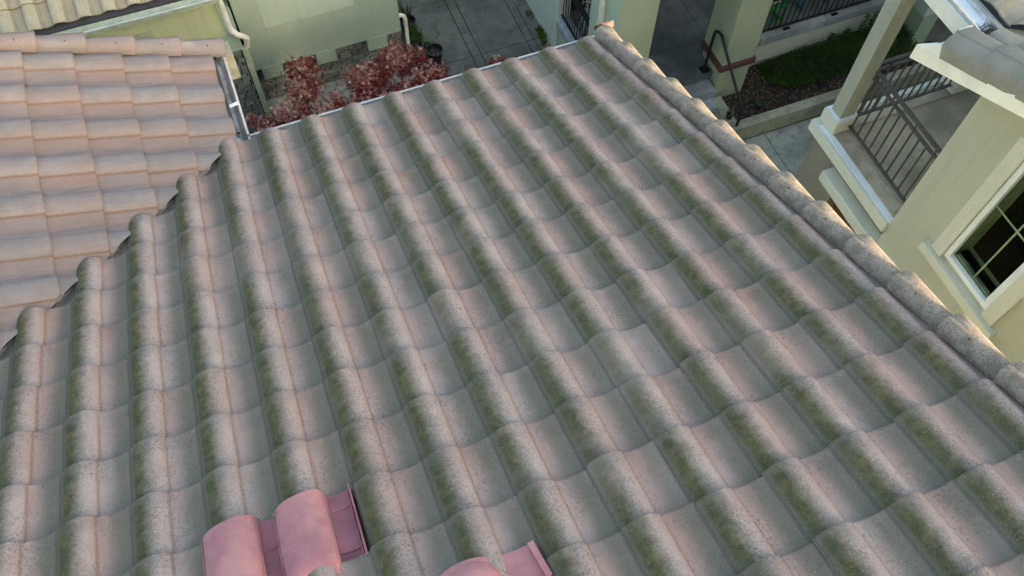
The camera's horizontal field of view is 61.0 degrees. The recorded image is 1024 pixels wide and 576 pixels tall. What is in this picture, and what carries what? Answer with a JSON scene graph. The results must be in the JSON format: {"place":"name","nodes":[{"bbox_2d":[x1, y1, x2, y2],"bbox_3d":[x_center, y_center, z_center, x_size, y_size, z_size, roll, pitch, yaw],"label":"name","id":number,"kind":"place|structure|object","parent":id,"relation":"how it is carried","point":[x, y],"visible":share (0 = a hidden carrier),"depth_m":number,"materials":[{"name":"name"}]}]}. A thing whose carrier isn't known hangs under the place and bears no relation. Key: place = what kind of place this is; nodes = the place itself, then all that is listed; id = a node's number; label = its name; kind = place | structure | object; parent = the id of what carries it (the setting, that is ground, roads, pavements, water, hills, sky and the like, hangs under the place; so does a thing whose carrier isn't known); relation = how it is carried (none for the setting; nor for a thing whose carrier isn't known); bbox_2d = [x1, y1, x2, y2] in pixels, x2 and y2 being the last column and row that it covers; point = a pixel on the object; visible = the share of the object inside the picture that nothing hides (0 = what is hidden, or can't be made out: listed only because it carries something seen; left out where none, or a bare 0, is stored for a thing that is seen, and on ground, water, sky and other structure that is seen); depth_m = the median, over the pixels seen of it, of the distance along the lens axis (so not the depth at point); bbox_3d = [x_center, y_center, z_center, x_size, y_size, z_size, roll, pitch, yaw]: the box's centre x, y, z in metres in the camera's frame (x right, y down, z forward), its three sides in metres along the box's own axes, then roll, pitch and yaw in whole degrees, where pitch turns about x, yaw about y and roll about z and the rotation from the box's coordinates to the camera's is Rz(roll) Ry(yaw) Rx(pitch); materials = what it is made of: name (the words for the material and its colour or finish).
{"place":"outdoors","nodes":[
{"label":"outdoors","id":0,"kind":"place"},
{"bbox_2d":[262,62,413,128],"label":"side yard","id":1,"kind":"structure","parent":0,"point":[332,86],"depth_m":14.66,"materials":[{"name":"plant"}]},
{"bbox_2d":[274,49,296,72],"bbox_3d":[-3.375,-2.969,13.376,0.474,1.921,0.078,-31,66,-16],"label":"bare shrub","id":2,"kind":"object","parent":1,"relation":"on","point":[289,59],"visible":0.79,"depth_m":12.76,"materials":[{"name":"plant"}]},
{"bbox_2d":[245,55,348,132],"bbox_3d":[-3.048,-2.290,13.077,1.962,1.806,2.077,-19,63,-11],"label":"japanese maple","id":3,"kind":"object","parent":1,"relation":"on","point":[301,91],"visible":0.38,"depth_m":12.56,"materials":[{"name":"red plant"}]},
{"bbox_2d":[340,38,453,106],"bbox_3d":[-1.795,-2.605,13.224,1.982,1.874,1.540,-19,63,-11],"label":"japanese maple","id":4,"kind":"object","parent":1,"relation":"on","point":[365,88],"visible":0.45,"depth_m":12.74,"materials":[{"name":"red plant"}]},
{"bbox_2d":[397,0,551,84],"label":"driveway","id":5,"kind":"structure","parent":0,"point":[489,30],"depth_m":15.39,"materials":[{"name":"concrete"}]},
{"bbox_2d":[398,0,415,34],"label":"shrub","id":6,"kind":"object","parent":5,"relation":"on","point":[411,18],"visible":0.55,"depth_m":15.09,"materials":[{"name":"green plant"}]},
{"bbox_2d":[401,22,422,50],"bbox_3d":[-1.722,-4.304,14.906,0.442,0.554,0.409,2,61,0],"label":"plant pot","id":7,"kind":"object","parent":5,"relation":"on","point":[415,36],"visible":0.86,"depth_m":14.82,"materials":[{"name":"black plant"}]},
{"bbox_2d":[423,33,435,49],"bbox_3d":[-1.473,-4.265,15.056,0.284,0.259,0.218,-19,63,-11],"label":"plant pot","id":8,"kind":"object","parent":5,"relation":"on","point":[425,43],"visible":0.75,"depth_m":15.04,"materials":[{"name":"plant"}]},
{"bbox_2d":[426,43,442,64],"bbox_3d":[-1.323,-4.003,14.912,0.299,0.261,0.299,-19,63,-11],"label":"plant pot","id":9,"kind":"object","parent":5,"relation":"on","point":[436,49],"visible":0.99,"depth_m":14.87,"materials":[{"name":"black plastic"}]},
{"bbox_2d":[456,53,505,74],"bbox_3d":[-0.238,-2.526,13.099,0.958,2.047,1.088,-19,63,-11],"label":"japanese maple","id":10,"kind":"object","parent":5,"relation":"on","point":[494,61],"visible":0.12,"depth_m":12.55,"materials":[{"name":"red plant"}]},
{"bbox_2d":[533,24,543,32],"bbox_3d":[0.485,-4.558,15.320,0.242,0.114,0.193,-33,66,-17],"label":"weed tuft","id":11,"kind":"object","parent":5,"relation":"on","point":[536,28],"visible":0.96,"depth_m":15.32,"materials":[{"name":"green plant"}]},
{"bbox_2d":[535,28,547,38],"bbox_3d":[0.514,-4.438,15.241,0.268,0.137,0.237,-19,63,-11],"label":"weed tuft","id":12,"kind":"object","parent":5,"relation":"on","point":[541,35],"visible":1,"depth_m":15.23,"materials":[{"name":"green plant"}]},
{"bbox_2d":[318,0,873,143],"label":"fallen leaves","id":13,"kind":"object","parent":5,"relation":"on","point":[549,46],"visible":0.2,"depth_m":15.26,"materials":[{"name":"brown plant"}]},
{"bbox_2d":[578,0,591,35],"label":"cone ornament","id":14,"kind":"object","parent":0,"point":[588,2],"visible":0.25,"depth_m":14.20,"materials":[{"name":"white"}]},
{"bbox_2d":[249,17,952,139],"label":"ground","id":15,"kind":"structure","parent":0,"point":[940,31],"depth_m":15.50,"materials":[{"name":"concrete"}]},
{"bbox_2d":[0,0,410,132],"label":"sage house","id":16,"kind":"structure","parent":15,"relation":"on","point":[333,37],"depth_m":13.14,"materials":[{"name":"paint"}]},
{"bbox_2d":[134,31,154,38],"bbox_3d":[-5.260,-3.270,12.027,0.730,0.540,0.014,-19,63,-11],"label":"window","id":17,"kind":"structure","parent":16,"relation":"in","point":[149,34],"depth_m":11.88,"materials":[{"name":"beige paint"}]},
{"bbox_2d":[0,20,1023,575],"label":"tiled house","id":18,"kind":"structure","parent":15,"relation":"on","point":[606,300],"depth_m":4.25,"materials":[{"name":"tile"}]},
{"bbox_2d":[526,0,937,126],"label":"porch house","id":19,"kind":"structure","parent":15,"relation":"on","point":[705,51],"depth_m":14.24,"materials":[{"name":"beige paint"}]},
{"bbox_2d":[546,19,554,47],"bbox_3d":[0.875,-3.750,14.476,0.136,0.836,1.333,-19,63,-11],"label":"cable","id":20,"kind":"object","parent":19,"relation":"hanging from","point":[550,32],"visible":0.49,"depth_m":14.63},
{"bbox_2d":[579,0,590,8],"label":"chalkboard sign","id":21,"kind":"object","parent":19,"relation":"on","point":[583,3],"visible":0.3,"depth_m":14.59,"materials":[{"name":"black"}]},
{"bbox_2d":[712,63,935,139],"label":"planter kerb","id":22,"kind":"structure","parent":15,"relation":"on","point":[777,118],"depth_m":14.21,"materials":[{"name":"concrete"}]},
{"bbox_2d":[726,107,734,119],"bbox_3d":[3.492,-2.816,13.929,0.136,0.232,0.159,-2,61,-2],"label":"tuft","id":23,"kind":"object","parent":22,"relation":"on","point":[730,114],"visible":1,"depth_m":13.94,"materials":[{"name":"green plant"}]},
{"bbox_2d":[765,0,788,25],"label":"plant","id":24,"kind":"object","parent":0,"point":[776,13],"visible":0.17,"depth_m":14.53,"materials":[{"name":"green plant"}]},
{"bbox_2d":[797,0,830,10],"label":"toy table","id":25,"kind":"object","parent":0,"point":[804,4],"visible":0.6,"depth_m":14.70,"materials":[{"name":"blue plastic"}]},
{"bbox_2d":[721,29,932,120],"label":"garden soil","id":26,"kind":"structure","parent":0,"point":[755,82],"depth_m":14.55,"materials":[{"name":"brown soil"}]},
{"bbox_2d":[754,94,772,108],"bbox_3d":[4.109,-3.028,14.303,0.289,0.131,0.295,23,64,12],"label":"grass tuft","id":27,"kind":"object","parent":26,"relation":"on","point":[761,105],"visible":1,"depth_m":14.30,"materials":[{"name":"green plant"}]},
{"bbox_2d":[817,77,827,86],"bbox_3d":[5.217,-3.461,14.598,0.170,0.052,0.170,-19,63,-11],"label":"garden light","id":28,"kind":"object","parent":26,"relation":"on","point":[822,83],"visible":0.86,"depth_m":14.59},
{"bbox_2d":[757,10,917,86],"bbox_3d":[5.542,-4.019,14.590,2.734,0.709,0.814,-19,63,-11],"label":"clipped hedge","id":29,"kind":"object","parent":26,"relation":"on","point":[773,74],"visible":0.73,"depth_m":14.65,"materials":[{"name":"green plant"}]},
{"bbox_2d":[743,77,938,176],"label":"path","id":30,"kind":"structure","parent":0,"point":[783,152],"depth_m":14.22,"materials":[{"name":"concrete"}]},
{"bbox_2d":[795,0,1023,362],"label":"beige house","id":31,"kind":"structure","parent":0,"point":[924,182],"depth_m":8.54,"materials":[{"name":"paint"}]},
{"bbox_2d":[918,135,1023,338],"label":"window","id":32,"kind":"structure","parent":31,"relation":"in","point":[990,225],"depth_m":8.28,"materials":[{"name":"paint"}]}
]}

